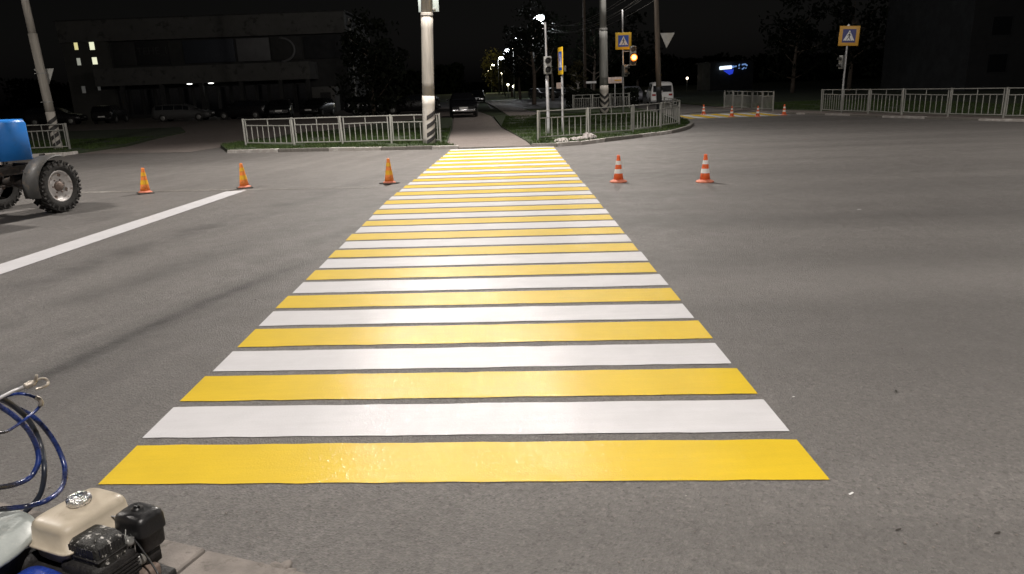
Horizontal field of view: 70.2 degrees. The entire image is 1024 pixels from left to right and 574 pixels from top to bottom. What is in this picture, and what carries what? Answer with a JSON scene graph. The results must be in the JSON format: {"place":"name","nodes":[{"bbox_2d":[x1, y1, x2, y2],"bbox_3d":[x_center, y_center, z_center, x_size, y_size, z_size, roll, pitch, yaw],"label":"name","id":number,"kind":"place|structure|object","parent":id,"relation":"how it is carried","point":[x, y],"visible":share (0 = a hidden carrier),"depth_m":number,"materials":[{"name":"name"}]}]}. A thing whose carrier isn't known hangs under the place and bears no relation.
{"place":"outdoors","nodes":[
{"label":"outdoors","id":0,"kind":"place"},
{"bbox_2d":[28,127,184,153],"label":"verge","id":1,"kind":"structure","parent":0,"point":[155,133],"depth_m":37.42,"materials":[{"name":"green plant"}]},
{"bbox_2d":[21,0,62,148],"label":"concrete pole","id":2,"kind":"object","parent":1,"relation":"on","point":[44,75],"visible":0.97,"depth_m":27.05,"materials":[{"name":"grey concrete"}]},
{"bbox_2d":[26,123,70,148],"bbox_3d":[-19.426,-5.488,27.373,5.356,1.112,0.084,-3,15,-4],"label":"fence","id":3,"kind":"object","parent":1,"relation":"on","point":[66,134],"visible":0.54,"depth_m":27.47,"materials":[{"name":"metal"}]},
{"bbox_2d":[26,107,449,153],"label":"driveway","id":4,"kind":"structure","parent":0,"point":[212,132],"depth_m":45.21,"materials":[{"name":"grey asphalt"}]},
{"bbox_2d":[23,107,87,125],"bbox_3d":[-37.763,-14.122,60.236,4.422,1.455,2.040,-5,16,-12],"label":"parked car","id":5,"kind":"object","parent":4,"relation":"on","point":[35,116],"visible":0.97,"depth_m":59.49,"materials":[{"name":"black metal"}]},
{"bbox_2d":[90,105,128,123],"bbox_3d":[-33.732,-14.519,61.136,2.040,1.455,4.422,-5,16,-10],"label":"parked car","id":6,"kind":"object","parent":4,"relation":"on","point":[108,113],"visible":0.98,"depth_m":59.26,"materials":[{"name":"black metal"}]},
{"bbox_2d":[151,104,214,121],"bbox_3d":[-26.534,-14.099,58.846,4.622,1.355,2.020,-3,15,-4],"label":"parked car","id":7,"kind":"object","parent":4,"relation":"on","point":[165,113],"visible":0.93,"depth_m":58.06,"materials":[{"name":"black metal"}]},
{"bbox_2d":[214,100,269,119],"bbox_3d":[-21.608,-14.275,58.642,4.422,1.455,2.040,0,16,8],"label":"parked car","id":8,"kind":"object","parent":4,"relation":"on","point":[255,109],"visible":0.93,"depth_m":57.82,"materials":[{"name":"black metal"}]},
{"bbox_2d":[268,99,293,117],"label":"parked car","id":9,"kind":"object","parent":4,"relation":"on","point":[280,106],"visible":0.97,"depth_m":57.79,"materials":[{"name":"black metal"}]},
{"bbox_2d":[299,97,334,116],"bbox_3d":[-15.708,-14.520,58.745,2.040,1.455,4.422,-1,15,5],"label":"parked car","id":10,"kind":"object","parent":4,"relation":"on","point":[320,106],"visible":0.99,"depth_m":57.73,"materials":[{"name":"black metal"}]},
{"bbox_2d":[347,18,356,95],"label":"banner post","id":11,"kind":"object","parent":4,"relation":"on","point":[348,22],"visible":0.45,"depth_m":70.03,"materials":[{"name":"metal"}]},
{"bbox_2d":[344,96,389,114],"bbox_3d":[-11.260,-14.647,58.616,4.422,1.455,2.040,-5,16,-10],"label":"parked car","id":12,"kind":"object","parent":4,"relation":"on","point":[349,110],"visible":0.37,"depth_m":57.68,"materials":[{"name":"black metal"}]},
{"bbox_2d":[329,7,417,115],"bbox_3d":[-10.325,-16.389,53.594,6.211,7.920,6.012,0,16,8],"label":"tree","id":13,"kind":"object","parent":4,"relation":"on","point":[380,58],"visible":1,"depth_m":52.84,"materials":[{"name":"green plant"}]},
{"bbox_2d":[383,94,440,113],"bbox_3d":[-7.888,-14.338,57.047,4.422,1.455,2.040,-1,15,5],"label":"parked car","id":14,"kind":"object","parent":4,"relation":"on","point":[416,101],"visible":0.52,"depth_m":56.27,"materials":[{"name":"black metal"}]},
{"bbox_2d":[311,86,340,111],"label":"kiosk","id":15,"kind":"object","parent":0,"point":[322,92],"visible":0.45,"depth_m":69.92,"materials":[{"name":"grey"}]},
{"bbox_2d":[220,117,453,150],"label":"verge","id":16,"kind":"structure","parent":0,"point":[445,122],"depth_m":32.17,"materials":[{"name":"green plant"}]},
{"bbox_2d":[242,113,440,145],"bbox_3d":[-5.869,-5.242,24.719,7.315,1.093,0.189,2,16,13],"label":"fence","id":17,"kind":"object","parent":16,"relation":"on","point":[316,124],"visible":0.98,"depth_m":24.73,"materials":[{"name":"metal"}]},
{"bbox_2d":[418,0,438,143],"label":"concrete pole","id":18,"kind":"object","parent":16,"relation":"on","point":[426,8],"visible":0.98,"depth_m":22.88,"materials":[{"name":"grey concrete"}]},
{"bbox_2d":[0,76,880,118],"bbox_3d":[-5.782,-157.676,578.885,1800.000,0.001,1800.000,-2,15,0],"label":"ground","id":19,"kind":"structure","parent":0,"point":[776,87],"depth_m":124.08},
{"bbox_2d":[0,47,883,109],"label":"wood","id":20,"kind":"object","parent":19,"relation":"on","point":[451,76],"visible":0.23,"depth_m":248.41,"materials":[{"name":"green plant"}]},
{"bbox_2d":[481,47,510,92],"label":"tree","id":21,"kind":"object","parent":19,"relation":"on","point":[487,65],"visible":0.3,"depth_m":232.41,"materials":[{"name":"green plant"}]},
{"bbox_2d":[483,62,515,93],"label":"tree","id":22,"kind":"object","parent":19,"relation":"on","point":[488,78],"visible":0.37,"depth_m":182.00,"materials":[{"name":"green plant"}]},
{"bbox_2d":[487,53,513,93],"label":"tree","id":23,"kind":"object","parent":19,"relation":"on","point":[491,75],"visible":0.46,"depth_m":179.51,"materials":[{"name":"green plant"}]},
{"bbox_2d":[499,48,527,96],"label":"tree","id":24,"kind":"object","parent":19,"relation":"on","point":[505,76],"visible":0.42,"depth_m":127.73,"materials":[{"name":"green plant"}]},
{"bbox_2d":[512,48,514,98],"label":"street lamp","id":25,"kind":"object","parent":19,"relation":"on","point":[514,81],"visible":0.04,"depth_m":105.83,"materials":[{"name":"metal"}]},
{"bbox_2d":[695,60,755,90],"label":"shop","id":26,"kind":"structure","parent":19,"relation":"on","point":[725,75],"depth_m":115.72,"materials":[{"name":"black"}]},
{"bbox_2d":[758,0,830,92],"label":"tree","id":27,"kind":"object","parent":19,"relation":"on","point":[796,31],"visible":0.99,"depth_m":80.17,"materials":[{"name":"green plant"}]},
{"bbox_2d":[814,0,888,91],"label":"tree","id":28,"kind":"object","parent":19,"relation":"on","point":[835,52],"visible":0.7,"depth_m":75.58,"materials":[{"name":"green plant"}]},
{"bbox_2d":[0,0,888,105],"label":"sky","id":29,"kind":"structure","parent":0,"point":[463,30],"materials":[{"name":"black"}]},
{"bbox_2d":[448,101,530,147],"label":"path","id":30,"kind":"structure","parent":0,"point":[481,129],"depth_m":28.47,"materials":[{"name":"grey asphalt"}]},
{"bbox_2d":[446,93,478,117],"bbox_3d":[-3.118,-11.582,46.242,2.040,1.455,4.422,-3,15,-4],"label":"parked car","id":31,"kind":"object","parent":30,"relation":"on","point":[462,103],"visible":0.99,"depth_m":44.62,"materials":[{"name":"black metal"}]},
{"bbox_2d":[471,90,485,102],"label":"parked car","id":32,"kind":"object","parent":30,"relation":"on","point":[480,94],"visible":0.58,"depth_m":84.05,"materials":[{"name":"black metal"}]},
{"bbox_2d":[486,101,536,119],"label":"footpath","id":33,"kind":"structure","parent":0,"point":[508,109],"depth_m":53.61,"materials":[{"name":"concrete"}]},
{"bbox_2d":[0,95,1023,573],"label":"road","id":34,"kind":"structure","parent":0,"point":[788,271],"depth_m":5.41,"materials":[{"name":"grey asphalt"}]},
{"bbox_2d":[0,119,81,211],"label":"tractor","id":35,"kind":"object","parent":34,"relation":"on","point":[44,181],"visible":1,"depth_m":12.18,"materials":[{"name":"metal"}]},
{"bbox_2d":[32,151,77,156],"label":"kerb","id":36,"kind":"structure","parent":34,"relation":"on","point":[62,153],"depth_m":25.53,"materials":[{"name":"grey concrete"}]},
{"bbox_2d":[0,190,245,273],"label":"stop line","id":37,"kind":"object","parent":34,"relation":"on","point":[8,266],"visible":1,"depth_m":10.09,"materials":[{"name":"white paint"}]},
{"bbox_2d":[136,168,153,193],"bbox_3d":[-7.291,-2.106,14.425,0.300,0.500,0.300,-9,17,-31],"label":"traffic cone","id":38,"kind":"object","parent":34,"relation":"on","point":[144,187],"visible":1,"depth_m":14.38,"materials":[{"name":"plastic"}]},
{"bbox_2d":[0,503,306,573],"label":"kerb","id":39,"kind":"structure","parent":34,"relation":"on","point":[180,558],"depth_m":2.89,"materials":[{"name":"grey concrete"}]},
{"bbox_2d":[22,187,375,194],"bbox_3d":[-7.205,-1.938,14.735,9.278,0.001,0.398,0,16,7],"label":"lane line","id":40,"kind":"object","parent":34,"relation":"on","point":[214,190],"visible":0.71,"depth_m":14.60,"materials":[{"name":"white paint"}]},
{"bbox_2d":[53,10,373,119],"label":"building","id":41,"kind":"structure","parent":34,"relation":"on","point":[138,67],"depth_m":73.58,"materials":[{"name":"white"}]},
{"bbox_2d":[73,43,78,50],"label":"window","id":42,"kind":"structure","parent":41,"relation":"in","point":[76,46],"depth_m":73.23,"materials":[{"name":"yellow glass"}]},
{"bbox_2d":[76,57,81,65],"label":"window","id":43,"kind":"structure","parent":41,"relation":"in","point":[78,59],"depth_m":73.61,"materials":[{"name":"grey glass"}]},
{"bbox_2d":[81,85,86,93],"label":"window","id":44,"kind":"structure","parent":41,"relation":"in","point":[83,87],"depth_m":74.34,"materials":[{"name":"grey glass"}]},
{"bbox_2d":[88,42,95,50],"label":"window","id":45,"kind":"structure","parent":41,"relation":"in","point":[92,47],"depth_m":73.23,"materials":[{"name":"beige glass"}]},
{"bbox_2d":[91,56,98,64],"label":"window","id":46,"kind":"structure","parent":41,"relation":"in","point":[94,59],"depth_m":73.61,"materials":[{"name":"beige glass"}]},
{"bbox_2d":[117,89,131,114],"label":"window","id":47,"kind":"structure","parent":41,"relation":"in","point":[119,94],"depth_m":75.14,"materials":[{"name":"black glass"}]},
{"bbox_2d":[130,89,144,114],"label":"window","id":48,"kind":"structure","parent":41,"relation":"in","point":[136,96],"depth_m":75.18,"materials":[{"name":"black glass"}]},
{"bbox_2d":[143,88,155,113],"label":"window","id":49,"kind":"structure","parent":41,"relation":"in","point":[149,97],"depth_m":75.12,"materials":[{"name":"black glass"}]},
{"bbox_2d":[156,88,168,104],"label":"window","id":50,"kind":"structure","parent":41,"relation":"in","point":[157,89],"depth_m":75.04,"materials":[{"name":"black glass"}]},
{"bbox_2d":[168,87,180,103],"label":"window","id":51,"kind":"structure","parent":41,"relation":"in","point":[174,94],"depth_m":75.04,"materials":[{"name":"black glass"}]},
{"bbox_2d":[181,87,193,105],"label":"window","id":52,"kind":"structure","parent":41,"relation":"in","point":[187,96],"depth_m":75.06,"materials":[{"name":"black glass"}]},
{"bbox_2d":[194,86,201,108],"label":"window","id":53,"kind":"structure","parent":41,"relation":"in","point":[196,89],"depth_m":75.12,"materials":[{"name":"black glass"}]},
{"bbox_2d":[206,86,219,111],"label":"window","id":54,"kind":"structure","parent":41,"relation":"in","point":[212,93],"depth_m":75.15,"materials":[{"name":"black glass"}]},
{"bbox_2d":[219,85,231,107],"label":"window","id":55,"kind":"structure","parent":41,"relation":"in","point":[225,95],"depth_m":75.11,"materials":[{"name":"black glass"}]},
{"bbox_2d":[232,85,240,101],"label":"window","id":56,"kind":"structure","parent":41,"relation":"in","point":[235,88],"depth_m":75.04,"materials":[{"name":"black glass"}]},
{"bbox_2d":[245,84,256,99],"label":"window","id":57,"kind":"structure","parent":41,"relation":"in","point":[250,91],"depth_m":75.03,"materials":[{"name":"black glass"}]},
{"bbox_2d":[257,84,269,101],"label":"window","id":58,"kind":"structure","parent":41,"relation":"in","point":[263,93],"depth_m":75.04,"materials":[{"name":"black glass"}]},
{"bbox_2d":[270,84,279,98],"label":"window","id":59,"kind":"structure","parent":41,"relation":"in","point":[275,93],"depth_m":75.03,"materials":[{"name":"black glass"}]},
{"bbox_2d":[283,83,295,108],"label":"window","id":60,"kind":"structure","parent":41,"relation":"in","point":[288,87],"depth_m":75.07,"materials":[{"name":"black glass"}]},
{"bbox_2d":[295,83,306,108],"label":"window","id":61,"kind":"structure","parent":41,"relation":"in","point":[301,91],"depth_m":75.10,"materials":[{"name":"black glass"}]},
{"bbox_2d":[236,163,252,188],"bbox_3d":[-5.423,-2.240,14.662,0.300,0.500,0.300,-11,18,-23],"label":"traffic cone","id":62,"kind":"object","parent":34,"relation":"on","point":[244,183],"visible":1,"depth_m":14.62,"materials":[{"name":"plastic"}]},
{"bbox_2d":[257,560,296,573],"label":"rubble","id":63,"kind":"object","parent":34,"relation":"on","point":[277,566],"visible":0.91,"depth_m":2.85,"materials":[{"name":"grey stone"}]},
{"bbox_2d":[227,145,458,152],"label":"kerb","id":64,"kind":"structure","parent":34,"relation":"on","point":[429,147],"depth_m":23.11,"materials":[{"name":"grey concrete"}]},
{"bbox_2d":[379,158,399,184],"bbox_3d":[-2.462,-2.318,14.550,0.300,0.500,0.300,12,19,41],"label":"traffic cone","id":65,"kind":"object","parent":34,"relation":"on","point":[389,179],"visible":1,"depth_m":14.50,"materials":[{"name":"plastic"}]},
{"bbox_2d":[99,147,829,483],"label":"crosswalk","id":66,"kind":"structure","parent":34,"relation":"on","point":[744,459],"depth_m":4.73,"materials":[{"name":"yellow paint"}]},
{"bbox_2d":[458,146,530,148],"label":"kerb","id":67,"kind":"structure","parent":34,"relation":"on","point":[490,147],"depth_m":22.18,"materials":[{"name":"grey concrete"}]},
{"bbox_2d":[500,34,532,98],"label":"tree","id":68,"kind":"object","parent":34,"relation":"on","point":[517,71],"visible":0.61,"depth_m":99.02,"materials":[{"name":"green plant"}]},
{"bbox_2d":[36,290,1022,566],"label":"grit","id":69,"kind":"object","parent":34,"relation":"on","point":[656,496],"visible":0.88,"depth_m":3.24,"materials":[{"name":"gravel"}]},
{"bbox_2d":[502,0,557,104],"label":"tree","id":70,"kind":"object","parent":34,"relation":"on","point":[534,32],"visible":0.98,"depth_m":69.24,"materials":[{"name":"green plant"}]},
{"bbox_2d":[532,14,543,57],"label":"street lamp","id":71,"kind":"object","parent":34,"relation":"on","point":[540,15],"visible":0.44,"depth_m":71.37,"materials":[{"name":"metal"}]},
{"bbox_2d":[528,88,550,98],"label":"parked car","id":72,"kind":"object","parent":34,"relation":"on","point":[540,93],"visible":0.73,"depth_m":99.59,"materials":[{"name":"black metal"}]},
{"bbox_2d":[527,11,573,100],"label":"tree","id":73,"kind":"object","parent":34,"relation":"on","point":[556,40],"visible":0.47,"depth_m":83.07,"materials":[{"name":"green plant"}]},
{"bbox_2d":[544,87,565,97],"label":"parked car","id":74,"kind":"object","parent":34,"relation":"on","point":[557,92],"visible":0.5,"depth_m":98.16,"materials":[{"name":"black metal"}]},
{"bbox_2d":[566,60,587,103],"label":"tree","id":75,"kind":"object","parent":34,"relation":"on","point":[578,77],"visible":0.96,"depth_m":65.29,"materials":[{"name":"green plant"}]},
{"bbox_2d":[583,0,586,101],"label":"utility pole","id":76,"kind":"object","parent":34,"relation":"on","point":[584,47],"visible":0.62,"depth_m":68.39,"materials":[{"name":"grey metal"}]},
{"bbox_2d":[567,6,621,90],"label":"tree","id":77,"kind":"object","parent":34,"relation":"on","point":[594,57],"visible":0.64,"depth_m":79.65,"materials":[{"name":"green plant"}]},
{"bbox_2d":[565,87,638,108],"bbox_3d":[6.502,-13.684,52.520,5.329,1.521,1.054,-2,15,0],"label":"fence","id":78,"kind":"object","parent":34,"relation":"on","point":[633,92],"visible":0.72,"depth_m":52.25,"materials":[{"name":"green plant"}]},
{"bbox_2d":[531,117,693,146],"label":"kerb","id":79,"kind":"structure","parent":34,"relation":"on","point":[617,138],"depth_m":23.17,"materials":[{"name":"grey concrete"}]},
{"bbox_2d":[610,155,626,182],"bbox_3d":[1.982,-2.205,13.553,0.324,0.500,0.324,-3,15,-3],"label":"traffic cone","id":80,"kind":"object","parent":34,"relation":"on","point":[618,175],"visible":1,"depth_m":13.51,"materials":[{"name":"orange plastic"}]},
{"bbox_2d":[621,86,642,102],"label":"parked car","id":81,"kind":"object","parent":34,"relation":"on","point":[640,97],"visible":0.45,"depth_m":63.42,"materials":[{"name":"black metal"}]},
{"bbox_2d":[607,11,668,85],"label":"tree","id":82,"kind":"object","parent":34,"relation":"on","point":[634,71],"visible":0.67,"depth_m":93.11,"materials":[{"name":"green plant"}]},
{"bbox_2d":[645,81,673,104],"bbox_3d":[11.527,-15.155,56.921,2.070,1.725,4.422,0,16,6],"label":"parked van","id":83,"kind":"object","parent":34,"relation":"on","point":[667,89],"visible":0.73,"depth_m":54.87,"materials":[{"name":"white metal"}]},
{"bbox_2d":[696,154,713,182],"bbox_3d":[3.487,-2.145,13.134,0.324,0.500,0.324,-9,17,-24],"label":"traffic cone","id":84,"kind":"object","parent":34,"relation":"on","point":[705,176],"visible":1,"depth_m":13.09,"materials":[{"name":"orange plastic"}]},
{"bbox_2d":[681,112,780,118],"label":"crosswalk","id":85,"kind":"structure","parent":34,"relation":"on","point":[725,115],"depth_m":36.33,"materials":[{"name":"yellow paint"}]},
{"bbox_2d":[728,106,734,116],"bbox_3d":[10.559,-8.435,34.965,0.324,0.500,0.324,-3,15,-3],"label":"traffic cone","id":86,"kind":"object","parent":85,"relation":"on","point":[731,113],"visible":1,"depth_m":34.91,"materials":[{"name":"orange plastic"}]},
{"bbox_2d":[754,106,760,116],"bbox_3d":[11.504,-8.219,34.057,0.324,0.500,0.324,-9,17,-22],"label":"traffic cone","id":87,"kind":"object","parent":34,"relation":"on","point":[757,113],"visible":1,"depth_m":34.01,"materials":[{"name":"orange plastic"}]},
{"bbox_2d":[786,112,1023,121],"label":"kerb","id":88,"kind":"structure","parent":34,"relation":"on","point":[950,118],"depth_m":28.77,"materials":[{"name":"grey concrete"}]},
{"bbox_2d":[477,101,589,115],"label":"verge","id":89,"kind":"structure","parent":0,"point":[483,107],"depth_m":54.46,"materials":[{"name":"green plant"}]},
{"bbox_2d":[494,107,689,144],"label":"verge","id":90,"kind":"structure","parent":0,"point":[499,119],"depth_m":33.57,"materials":[{"name":"green plant"}]},
{"bbox_2d":[543,22,551,133],"bbox_3d":[1.268,-7.302,25.717,0.260,3.904,0.483,-4,16,-6],"label":"signal pole","id":91,"kind":"object","parent":90,"relation":"on","point":[547,64],"visible":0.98,"depth_m":25.61,"materials":[{"name":"metal"}]},
{"bbox_2d":[556,47,565,132],"bbox_3d":[1.786,-7.013,26.167,0.355,3.071,0.926,-2,15,0],"label":"sign pole","id":92,"kind":"object","parent":90,"relation":"on","point":[559,85],"visible":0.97,"depth_m":26.11,"materials":[{"name":"metal"}]},
{"bbox_2d":[554,132,596,141],"bbox_3d":[2.002,-4.763,23.095,1.776,0.228,0.924,-12,19,-33],"label":"crumpled sheeting","id":93,"kind":"object","parent":90,"relation":"on","point":[588,135],"visible":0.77,"depth_m":22.95,"materials":[{"name":"white plastic"}]},
{"bbox_2d":[572,93,629,107],"bbox_3d":[6.090,-12.599,49.688,3.980,1.142,0.085,-4,15,-5],"label":"fence","id":94,"kind":"object","parent":90,"relation":"on","point":[599,97],"visible":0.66,"depth_m":49.63,"materials":[{"name":"metal"}]},
{"bbox_2d":[599,0,608,112],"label":"concrete pole","id":95,"kind":"object","parent":90,"relation":"on","point":[603,67],"visible":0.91,"depth_m":41.42,"materials":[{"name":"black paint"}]},
{"bbox_2d":[537,97,679,139],"bbox_3d":[5.231,-6.800,28.889,2.556,1.092,14.610,6,17,27],"label":"fence","id":96,"kind":"object","parent":90,"relation":"on","point":[674,114],"visible":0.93,"depth_m":25.30,"materials":[{"name":"metal"}]},
{"bbox_2d":[608,77,621,107],"bbox_3d":[7.094,-13.403,50.355,1.020,2.144,0.100,-2,15,0],"label":"street plate","id":97,"kind":"object","parent":90,"relation":"on","point":[614,79],"visible":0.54,"depth_m":50.08,"materials":[{"name":"white metal"}]},
{"bbox_2d":[615,10,636,112],"bbox_3d":[6.155,-12.021,39.192,1.167,5.485,0.457,0,16,8],"label":"sign pole","id":98,"kind":"object","parent":90,"relation":"on","point":[622,41],"visible":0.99,"depth_m":38.96,"materials":[{"name":"metal"}]},
{"bbox_2d":[654,0,673,112],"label":"utility pole","id":99,"kind":"object","parent":90,"relation":"on","point":[666,37],"visible":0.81,"depth_m":39.59,"materials":[{"name":"metal"}]},
{"bbox_2d":[674,89,1023,116],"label":"verge","id":100,"kind":"structure","parent":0,"point":[717,101],"depth_m":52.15,"materials":[{"name":"green plant"}]},
{"bbox_2d":[836,24,859,104],"bbox_3d":[16.490,-10.810,35.969,0.954,4.136,0.341,-2,15,0],"label":"sign pole","id":101,"kind":"object","parent":100,"relation":"on","point":[848,35],"visible":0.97,"depth_m":35.57,"materials":[{"name":"metal"}]},
{"bbox_2d":[880,0,1023,90],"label":"apartment block","id":102,"kind":"structure","parent":100,"relation":"on","point":[954,43],"depth_m":61.39,"materials":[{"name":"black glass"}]},
{"bbox_2d":[985,53,1008,73],"bbox_3d":[39.705,-18.325,59.612,1.700,1.600,0.097,-2,15,0],"label":"window","id":103,"kind":"structure","parent":102,"relation":"in","point":[996,62],"depth_m":59.57,"materials":[{"name":"black glass"}]},
{"bbox_2d":[990,15,1013,36],"bbox_3d":[39.603,-21.118,58.841,1.700,1.600,0.097,-2,15,0],"label":"window","id":104,"kind":"structure","parent":102,"relation":"in","point":[1001,25],"depth_m":58.79,"materials":[{"name":"black glass"}]},
{"bbox_2d":[711,107,1023,118],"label":"pavement","id":105,"kind":"structure","parent":0,"point":[877,113],"depth_m":32.03,"materials":[{"name":"concrete"}]},
{"bbox_2d":[724,91,773,110],"bbox_3d":[13.301,-10.505,41.220,0.115,1.163,7.294,-3,15,-3],"label":"fence","id":106,"kind":"object","parent":105,"relation":"on","point":[733,99],"visible":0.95,"depth_m":41.05,"materials":[{"name":"metal"}]},
{"bbox_2d":[820,87,1023,117],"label":"fence","id":107,"kind":"object","parent":105,"relation":"on","point":[949,104],"visible":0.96,"depth_m":29.89,"materials":[{"name":"metal"}]},
{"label":"pavement","id":108,"kind":"structure","parent":0,"visible":0},
{"bbox_2d":[0,374,176,573],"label":"line marking machine","id":109,"kind":"object","parent":108,"relation":"on","point":[94,531],"visible":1,"depth_m":2.54,"materials":[{"name":"metal"}]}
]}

